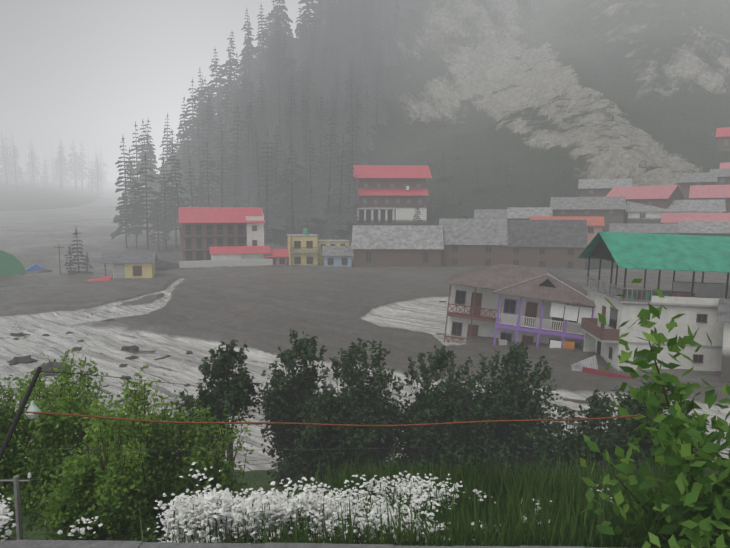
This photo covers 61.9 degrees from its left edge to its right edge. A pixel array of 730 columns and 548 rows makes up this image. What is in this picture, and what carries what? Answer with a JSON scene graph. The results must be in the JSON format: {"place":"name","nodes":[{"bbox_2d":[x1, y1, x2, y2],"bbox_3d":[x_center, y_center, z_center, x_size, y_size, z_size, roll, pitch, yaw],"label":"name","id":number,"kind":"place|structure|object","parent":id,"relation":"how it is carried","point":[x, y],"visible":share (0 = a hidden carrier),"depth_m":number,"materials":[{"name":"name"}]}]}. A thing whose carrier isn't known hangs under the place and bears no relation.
{"place":"outdoors","nodes":[
{"label":"outdoors","id":0,"kind":"place"},
{"bbox_2d":[0,0,317,163],"label":"sky","id":1,"kind":"structure","parent":0,"point":[76,71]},
{"bbox_2d":[0,0,729,541],"bbox_3d":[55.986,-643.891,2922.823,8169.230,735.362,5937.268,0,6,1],"label":"terrain","id":2,"kind":"structure","parent":0,"point":[546,100],"depth_m":152.71,"materials":[{"name":"grey soil"}]},
{"bbox_2d":[0,250,25,275],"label":"green tent","id":3,"kind":"object","parent":2,"relation":"on","point":[10,264],"visible":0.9,"depth_m":101.37,"materials":[{"name":"green fabric"}]},
{"bbox_2d":[0,473,31,539],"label":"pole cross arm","id":4,"kind":"object","parent":2,"relation":"on","point":[16,480],"visible":1,"depth_m":9.90},
{"bbox_2d":[27,263,44,270],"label":"tent","id":5,"kind":"object","parent":2,"relation":"on","point":[35,266],"visible":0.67,"depth_m":107.50,"materials":[{"name":"blue fabric"}]},
{"bbox_2d":[0,132,110,196],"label":"conifers","id":6,"kind":"object","parent":2,"relation":"on","point":[77,168],"visible":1,"depth_m":341.94,"materials":[{"name":"green plant"}]},
{"bbox_2d":[54,247,61,273],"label":"pole","id":7,"kind":"object","parent":2,"relation":"on","point":[59,257],"visible":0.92,"depth_m":102.18,"materials":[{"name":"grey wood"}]},
{"bbox_2d":[88,276,111,281],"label":"tarp","id":8,"kind":"object","parent":2,"relation":"on","point":[105,278],"visible":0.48,"depth_m":94.46,"materials":[{"name":"red fabric"}]},
{"bbox_2d":[0,349,257,541],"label":"bushes","id":9,"kind":"object","parent":2,"relation":"on","point":[115,474],"visible":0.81,"depth_m":12.22,"materials":[{"name":"green plant"}]},
{"bbox_2d":[100,252,157,277],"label":"yellow cottage","id":10,"kind":"structure","parent":2,"relation":"on","point":[134,265],"depth_m":98.45,"materials":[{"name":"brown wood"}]},
{"bbox_2d":[155,207,272,268],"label":"building","id":11,"kind":"structure","parent":2,"relation":"on","point":[221,236],"depth_m":118.69,"materials":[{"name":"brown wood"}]},
{"bbox_2d":[265,249,288,264],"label":"house","id":12,"kind":"structure","parent":2,"relation":"on","point":[278,256],"depth_m":115.77,"materials":[{"name":"clear metal"}]},
{"bbox_2d":[7,270,560,432],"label":"boulders","id":13,"kind":"object","parent":2,"relation":"on","point":[29,359],"visible":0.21,"depth_m":47.68,"materials":[{"name":"grey stone"}]},
{"bbox_2d":[64,0,512,274],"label":"conifers","id":14,"kind":"object","parent":2,"relation":"on","point":[266,100],"visible":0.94,"depth_m":186.32,"materials":[{"name":"green plant"}]},
{"bbox_2d":[10,301,591,426],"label":"rocks","id":15,"kind":"object","parent":2,"relation":"on","point":[564,399],"depth_m":38.72,"materials":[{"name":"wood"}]},
{"bbox_2d":[0,540,602,547],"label":"ledge","id":16,"kind":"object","parent":2,"relation":"on","point":[66,544],"depth_m":6.26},
{"bbox_2d":[0,462,611,543],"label":"white flowers","id":17,"kind":"object","parent":2,"relation":"on","point":[201,511],"visible":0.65,"depth_m":7.74,"materials":[{"name":"white plant"}]},
{"bbox_2d":[287,228,349,264],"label":"yellow block","id":18,"kind":"structure","parent":2,"relation":"on","point":[305,248],"depth_m":115.40,"materials":[{"name":"paint"}]},
{"bbox_2d":[322,246,353,266],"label":"house","id":19,"kind":"structure","parent":2,"relation":"on","point":[334,256],"depth_m":112.58,"materials":[{"name":"clear paint"}]},
{"bbox_2d":[0,367,724,480],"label":"overhead cable","id":20,"kind":"object","parent":2,"relation":"on","point":[33,411],"visible":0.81,"depth_m":5.19,"materials":[{"name":"metal"}]},
{"bbox_2d":[353,165,431,222],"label":"building","id":21,"kind":"structure","parent":2,"relation":"on","point":[391,193],"depth_m":145.99,"materials":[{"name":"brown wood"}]},
{"bbox_2d":[351,225,443,266],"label":"shed","id":22,"kind":"structure","parent":2,"relation":"on","point":[397,245],"depth_m":112.87,"materials":[{"name":"grey wood"}]},
{"bbox_2d":[115,439,728,547],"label":"grass","id":23,"kind":"structure","parent":2,"relation":"on","point":[508,510],"depth_m":8.45,"materials":[{"name":"green plant"}]},
{"bbox_2d":[170,329,722,493],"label":"bank trees","id":24,"kind":"object","parent":2,"relation":"on","point":[509,398],"visible":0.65,"depth_m":23.46,"materials":[{"name":"green plant"}]},
{"bbox_2d":[439,219,507,266],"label":"house","id":25,"kind":"structure","parent":2,"relation":"on","point":[472,242],"depth_m":113.38,"materials":[{"name":"grey wood"}]},
{"bbox_2d":[474,209,508,219],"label":"house","id":26,"kind":"structure","parent":2,"relation":"on","point":[490,213],"depth_m":132.67,"materials":[{"name":"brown wood"}]},
{"bbox_2d":[444,264,595,348],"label":"purple house","id":27,"kind":"structure","parent":2,"relation":"on","point":[504,303],"depth_m":52.97,"materials":[{"name":"paint"}]},
{"bbox_2d":[506,207,552,219],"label":"house","id":28,"kind":"structure","parent":2,"relation":"on","point":[519,213],"depth_m":129.65,"materials":[{"name":"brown wood"}]},
{"bbox_2d":[500,220,586,269],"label":"house","id":29,"kind":"structure","parent":2,"relation":"on","point":[558,244],"depth_m":110.62,"materials":[{"name":"grey wood"}]},
{"bbox_2d":[530,216,604,244],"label":"house","id":30,"kind":"structure","parent":2,"relation":"on","point":[595,224],"depth_m":122.45,"materials":[{"name":"clear metal"}]},
{"bbox_2d":[550,197,625,231],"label":"house","id":31,"kind":"structure","parent":2,"relation":"on","point":[610,209],"depth_m":129.40,"materials":[{"name":"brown wood"}]},
{"bbox_2d":[578,178,631,196],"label":"house","id":32,"kind":"structure","parent":2,"relation":"on","point":[595,187],"depth_m":141.88,"materials":[{"name":"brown wood"}]},
{"bbox_2d":[609,223,676,234],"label":"house","id":33,"kind":"structure","parent":2,"relation":"on","point":[650,228],"depth_m":116.25,"materials":[{"name":"brown metal"}]},
{"bbox_2d":[606,185,685,220],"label":"house","id":34,"kind":"structure","parent":2,"relation":"on","point":[663,196],"depth_m":129.38,"materials":[{"name":"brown wood"}]},
{"bbox_2d":[571,232,729,377],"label":"green roof house","id":35,"kind":"structure","parent":2,"relation":"on","point":[695,303],"depth_m":43.93,"materials":[{"name":"paint"}]},
{"bbox_2d":[580,279,729,547],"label":"tree","id":36,"kind":"object","parent":2,"relation":"on","point":[697,485],"visible":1,"depth_m":6.27,"materials":[{"name":"green plant"}]},
{"bbox_2d":[625,199,725,223],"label":"house","id":37,"kind":"structure","parent":2,"relation":"on","point":[640,213],"depth_m":125.98,"materials":[{"name":"clear metal"}]},
{"bbox_2d":[661,213,729,234],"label":"house","id":38,"kind":"structure","parent":2,"relation":"on","point":[670,218],"depth_m":120.89,"materials":[{"name":"clear metal"}]},
{"bbox_2d":[675,172,717,199],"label":"house","id":39,"kind":"structure","parent":2,"relation":"on","point":[685,181],"depth_m":140.34,"materials":[{"name":"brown wood"}]},
{"bbox_2d":[677,221,729,236],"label":"house","id":40,"kind":"structure","parent":2,"relation":"on","point":[711,228],"depth_m":113.79,"materials":[{"name":"brown metal"}]},
{"bbox_2d":[689,185,729,212],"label":"house","id":41,"kind":"structure","parent":2,"relation":"on","point":[703,192],"depth_m":130.20,"materials":[{"name":"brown wood"}]},
{"bbox_2d":[710,168,729,184],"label":"house","id":42,"kind":"structure","parent":2,"relation":"on","point":[723,176],"depth_m":145.03,"materials":[{"name":"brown wood"}]},
{"bbox_2d":[716,299,729,382],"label":"building","id":43,"kind":"structure","parent":2,"relation":"on","point":[723,313],"depth_m":40.70,"materials":[{"name":"white paint"}]},
{"bbox_2d":[716,127,729,150],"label":"house","id":44,"kind":"structure","parent":2,"relation":"on","point":[723,138],"depth_m":167.62,"materials":[{"name":"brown wood"}]},
{"bbox_2d":[719,162,729,168],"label":"house","id":45,"kind":"structure","parent":2,"relation":"on","point":[724,165],"depth_m":150.96,"materials":[{"name":"brown metal"}]}
]}

